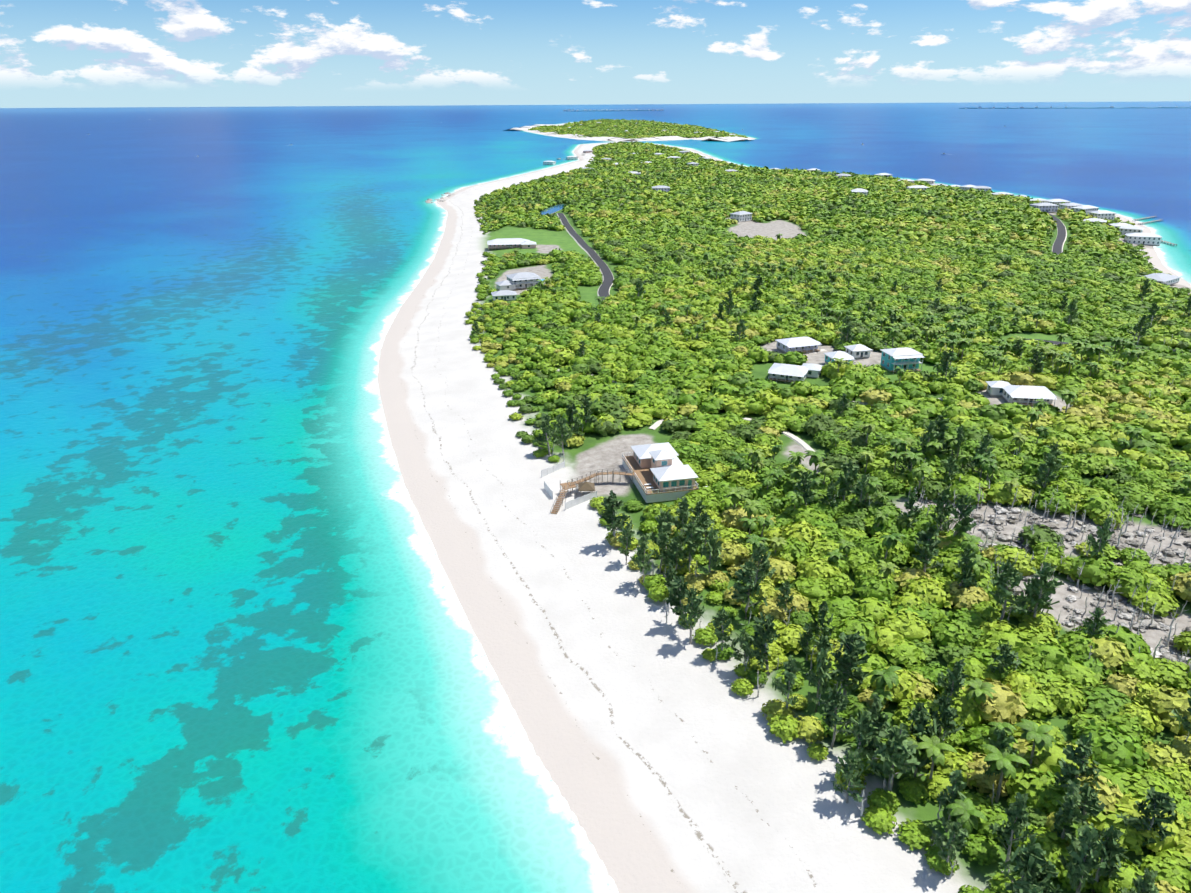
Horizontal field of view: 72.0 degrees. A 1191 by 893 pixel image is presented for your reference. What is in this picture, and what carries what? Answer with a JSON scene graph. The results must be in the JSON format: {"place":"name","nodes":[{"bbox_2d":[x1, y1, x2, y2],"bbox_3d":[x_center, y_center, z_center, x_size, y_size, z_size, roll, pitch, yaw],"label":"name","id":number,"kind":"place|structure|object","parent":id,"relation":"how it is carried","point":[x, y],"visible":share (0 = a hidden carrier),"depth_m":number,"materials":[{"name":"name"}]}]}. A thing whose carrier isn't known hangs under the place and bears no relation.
{"place":"outdoors","nodes":[
{"label":"outdoors","id":0,"kind":"place"},
{"bbox_2d":[540,204,563,214],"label":"pond water","id":1,"kind":"structure","parent":0,"point":[553,209],"depth_m":783.46,"materials":[{"name":"blue liquid"}]},
{"bbox_2d":[557,213,613,299],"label":"road","id":2,"kind":"structure","parent":0,"point":[606,285],"depth_m":522.39,"materials":[{"name":"grey asphalt"}]},
{"bbox_2d":[0,101,1190,892],"bbox_3d":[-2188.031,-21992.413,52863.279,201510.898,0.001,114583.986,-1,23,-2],"label":"sea","id":3,"kind":"structure","parent":0,"point":[240,647],"depth_m":237.39,"materials":[{"name":"liquid"}]},
{"bbox_2d":[0,0,1190,107],"label":"sky","id":4,"kind":"structure","parent":0,"point":[54,53],"materials":[{"name":"blue"}]},
{"bbox_2d":[563,109,663,110],"bbox_3d":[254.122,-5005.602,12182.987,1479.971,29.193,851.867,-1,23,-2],"label":"distant land","id":5,"kind":"structure","parent":0,"point":[614,110],"depth_m":11847.55,"materials":[{"name":"blue"}]},
{"bbox_2d":[503,124,754,141],"bbox_3d":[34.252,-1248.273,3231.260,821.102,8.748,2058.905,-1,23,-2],"label":"beach","id":6,"kind":"structure","parent":0,"point":[667,138],"depth_m":2430.77,"materials":[{"name":"white sand"}]},
{"bbox_2d":[377,122,1190,892],"bbox_3d":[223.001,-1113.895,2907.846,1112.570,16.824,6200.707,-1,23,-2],"label":"island terrain","id":7,"kind":"structure","parent":0,"point":[671,762],"depth_m":164.01,"materials":[{"name":"white sand"}]},
{"bbox_2d":[426,192,454,202],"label":"rocks","id":8,"kind":"object","parent":7,"relation":"on","point":[429,200],"visible":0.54,"depth_m":930.34,"materials":[{"name":"stone"}]},
{"bbox_2d":[491,290,516,300],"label":"house","id":9,"kind":"structure","parent":7,"relation":"on","point":[507,295],"depth_m":433.13,"materials":[{"name":"stone"}]},
{"bbox_2d":[487,238,536,249],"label":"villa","id":10,"kind":"object","parent":7,"relation":"on","point":[503,243],"visible":0.94,"depth_m":591.01,"materials":[{"name":"stone"}]},
{"bbox_2d":[495,272,540,290],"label":"white villa","id":11,"kind":"object","parent":7,"relation":"on","point":[519,280],"visible":0.96,"depth_m":459.02,"materials":[{"name":"stone"}]},
{"bbox_2d":[543,160,555,164],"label":"house","id":12,"kind":"structure","parent":7,"relation":"on","point":[548,162],"depth_m":1462.97,"materials":[{"name":"stone"}]},
{"bbox_2d":[541,461,596,509],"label":"sea wall fence","id":13,"kind":"object","parent":7,"relation":"on","point":[571,503],"visible":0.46,"depth_m":219.46,"materials":[{"name":"white paint"}]},
{"bbox_2d":[566,156,577,159],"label":"house","id":14,"kind":"structure","parent":7,"relation":"on","point":[571,158],"depth_m":1584.98,"materials":[{"name":"stone"}]},
{"bbox_2d":[550,468,633,513],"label":"beach boardwalk","id":15,"kind":"structure","parent":7,"relation":"on","point":[579,485],"depth_m":220.67,"materials":[{"name":"brown wood"}]},
{"bbox_2d":[622,442,698,502],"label":"beach house","id":16,"kind":"structure","parent":7,"relation":"on","point":[661,471],"depth_m":218.75,"materials":[{"name":"white paint"}]},
{"bbox_2d":[652,185,669,191],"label":"house","id":17,"kind":"structure","parent":7,"relation":"on","point":[663,188],"depth_m":888.01,"materials":[{"name":"stone"}]},
{"bbox_2d":[687,162,698,165],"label":"house","id":18,"kind":"structure","parent":7,"relation":"on","point":[694,163],"depth_m":1264.24,"materials":[{"name":"stone"}]},
{"bbox_2d":[649,416,814,451],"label":"sand track","id":19,"kind":"structure","parent":7,"relation":"on","point":[799,441],"depth_m":249.19,"materials":[{"name":"white sand"}]},
{"bbox_2d":[730,211,752,221],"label":"house","id":20,"kind":"structure","parent":7,"relation":"on","point":[742,216],"depth_m":681.04,"materials":[{"name":"stone"}]},
{"bbox_2d":[768,363,822,383],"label":"house","id":21,"kind":"structure","parent":7,"relation":"on","point":[785,372],"depth_m":292.55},
{"bbox_2d":[775,337,821,353],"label":"lavender house","id":22,"kind":"structure","parent":7,"relation":"on","point":[801,344],"depth_m":324.06,"materials":[{"name":"stone"}]},
{"bbox_2d":[803,349,826,353],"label":"wall","id":23,"kind":"structure","parent":7,"relation":"on","point":[821,350],"depth_m":324.16,"materials":[{"name":"white concrete"}]},
{"bbox_2d":[473,118,1162,271],"bbox_3d":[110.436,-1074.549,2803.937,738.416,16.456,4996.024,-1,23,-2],"label":"forest","id":24,"kind":"object","parent":7,"relation":"on","point":[716,190],"visible":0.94,"depth_m":763.80,"materials":[{"name":"green plant"}]},
{"bbox_2d":[465,232,1190,472],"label":"forest","id":25,"kind":"object","parent":7,"relation":"on","point":[1091,284],"visible":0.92,"depth_m":336.03,"materials":[{"name":"green plant"}]},
{"bbox_2d":[472,274,1190,892],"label":"pine trees","id":26,"kind":"object","parent":7,"relation":"on","point":[1088,854],"visible":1,"depth_m":147.04,"materials":[{"name":"green plant"}]},
{"bbox_2d":[481,153,1190,844],"bbox_3d":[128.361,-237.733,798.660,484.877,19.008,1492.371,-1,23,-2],"label":"palm trees","id":27,"kind":"object","parent":7,"relation":"on","point":[1003,759],"visible":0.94,"depth_m":221.72,"materials":[{"name":"green plant"}]},
{"bbox_2d":[483,292,1190,885],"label":"bare trees","id":28,"kind":"object","parent":7,"relation":"on","point":[1139,620],"visible":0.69,"depth_m":176.17,"materials":[{"name":"grey wood"}]},
{"bbox_2d":[823,351,853,363],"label":"turquoise house","id":29,"kind":"structure","parent":7,"relation":"on","point":[829,356],"depth_m":303.95,"materials":[{"name":"stone"}]},
{"bbox_2d":[837,174,850,177],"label":"house","id":30,"kind":"structure","parent":7,"relation":"on","point":[841,175],"depth_m":1023.72,"materials":[{"name":"stone"}]},
{"bbox_2d":[521,417,1190,892],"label":"forest","id":31,"kind":"object","parent":7,"relation":"on","point":[1053,673],"visible":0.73,"depth_m":157.51,"materials":[{"name":"green plant"}]},
{"bbox_2d":[844,344,872,358],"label":"white house","id":32,"kind":"structure","parent":7,"relation":"on","point":[858,351],"depth_m":311.79,"materials":[{"name":"stone"}]},
{"bbox_2d":[851,188,867,195],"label":"white house","id":33,"kind":"structure","parent":7,"relation":"on","point":[863,191],"depth_m":830.77,"materials":[{"name":"stone"}]},
{"bbox_2d":[875,173,892,176],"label":"house","id":34,"kind":"structure","parent":7,"relation":"on","point":[882,174],"depth_m":1094.68,"materials":[{"name":"stone"}]},
{"bbox_2d":[880,347,924,373],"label":"turquoise house","id":35,"kind":"structure","parent":7,"relation":"on","point":[905,358],"depth_m":296.85,"materials":[{"name":"stone"}]},
{"bbox_2d":[848,389,986,405],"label":"sand track","id":36,"kind":"structure","parent":7,"relation":"on","point":[980,391],"depth_m":271.13,"materials":[{"name":"beige sand"}]},
{"bbox_2d":[907,185,929,189],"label":"house","id":37,"kind":"structure","parent":7,"relation":"on","point":[922,187],"depth_m":883.18,"materials":[{"name":"stone"}]},
{"bbox_2d":[916,178,934,183],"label":"house","id":38,"kind":"structure","parent":7,"relation":"on","point":[930,181],"depth_m":1011.33,"materials":[{"name":"stone"}]},
{"bbox_2d":[959,185,975,190],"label":"house","id":39,"kind":"structure","parent":7,"relation":"on","point":[965,187],"depth_m":927.99,"materials":[{"name":"stone"}]},
{"bbox_2d":[973,186,991,190],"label":"house","id":40,"kind":"structure","parent":7,"relation":"on","point":[985,188],"depth_m":919.50,"materials":[{"name":"stone"}]},
{"bbox_2d":[991,192,1013,195],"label":"house","id":41,"kind":"structure","parent":7,"relation":"on","point":[996,193],"depth_m":884.27,"materials":[{"name":"stone"}]},
{"bbox_2d":[986,381,1056,405],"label":"white house","id":42,"kind":"structure","parent":7,"relation":"on","point":[1019,394],"depth_m":262.86,"materials":[{"name":"stone"}]},
{"bbox_2d":[1030,202,1059,212],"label":"house","id":43,"kind":"structure","parent":7,"relation":"on","point":[1048,207],"depth_m":745.15,"materials":[{"name":"stone"}]},
{"bbox_2d":[913,496,1190,665],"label":"dead brush","id":44,"kind":"object","parent":7,"relation":"on","point":[1091,526],"visible":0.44,"depth_m":179.98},
{"bbox_2d":[1042,199,1070,204],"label":"house","id":45,"kind":"structure","parent":7,"relation":"on","point":[1056,201],"depth_m":793.56,"materials":[{"name":"stone"}]},
{"bbox_2d":[1058,202,1081,209],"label":"house","id":46,"kind":"structure","parent":7,"relation":"on","point":[1067,205],"depth_m":756.84,"materials":[{"name":"stone"}]},
{"bbox_2d":[1070,205,1098,214],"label":"house","id":47,"kind":"structure","parent":7,"relation":"on","point":[1088,208],"depth_m":736.31,"materials":[{"name":"stone"}]},
{"bbox_2d":[1083,218,1106,222],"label":"house","id":48,"kind":"structure","parent":7,"relation":"on","point":[1095,219],"depth_m":680.51,"materials":[{"name":"stone"}]},
{"bbox_2d":[1090,210,1116,220],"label":"house","id":49,"kind":"structure","parent":7,"relation":"on","point":[1104,214],"depth_m":708.58,"materials":[{"name":"stone"}]},
{"bbox_2d":[1109,223,1129,227],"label":"house","id":50,"kind":"structure","parent":7,"relation":"on","point":[1115,225],"depth_m":672.61,"materials":[{"name":"stone"}]},
{"bbox_2d":[1119,225,1143,234],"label":"house","id":51,"kind":"structure","parent":7,"relation":"on","point":[1124,230],"depth_m":645.17,"materials":[{"name":"stone"}]},
{"bbox_2d":[1124,233,1162,245],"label":"house","id":52,"kind":"structure","parent":7,"relation":"on","point":[1146,239],"depth_m":613.50,"materials":[{"name":"stone"}]},
{"bbox_2d":[1133,216,1176,245],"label":"shore piers","id":53,"kind":"structure","parent":7,"relation":"on","point":[1153,222],"depth_m":725.91,"materials":[{"name":"grey wood"}]},
{"bbox_2d":[1144,273,1180,284],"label":"house","id":54,"kind":"structure","parent":7,"relation":"on","point":[1164,278],"depth_m":473.90,"materials":[{"name":"stone"}]},
{"bbox_2d":[1047,212,1066,254],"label":"road","id":55,"kind":"structure","parent":0,"point":[1058,244],"depth_m":608.79,"materials":[{"name":"grey asphalt"}]},
{"bbox_2d":[959,106,1190,108],"bbox_3d":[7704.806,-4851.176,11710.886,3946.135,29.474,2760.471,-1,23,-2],"label":"distant land","id":56,"kind":"structure","parent":0,"point":[1072,107],"depth_m":12188.30,"materials":[{"name":"blue"}]},
{"bbox_2d":[1012,338,1190,350],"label":"road","id":57,"kind":"structure","parent":0,"point":[1056,342],"depth_m":331.83,"materials":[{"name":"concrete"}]}
]}

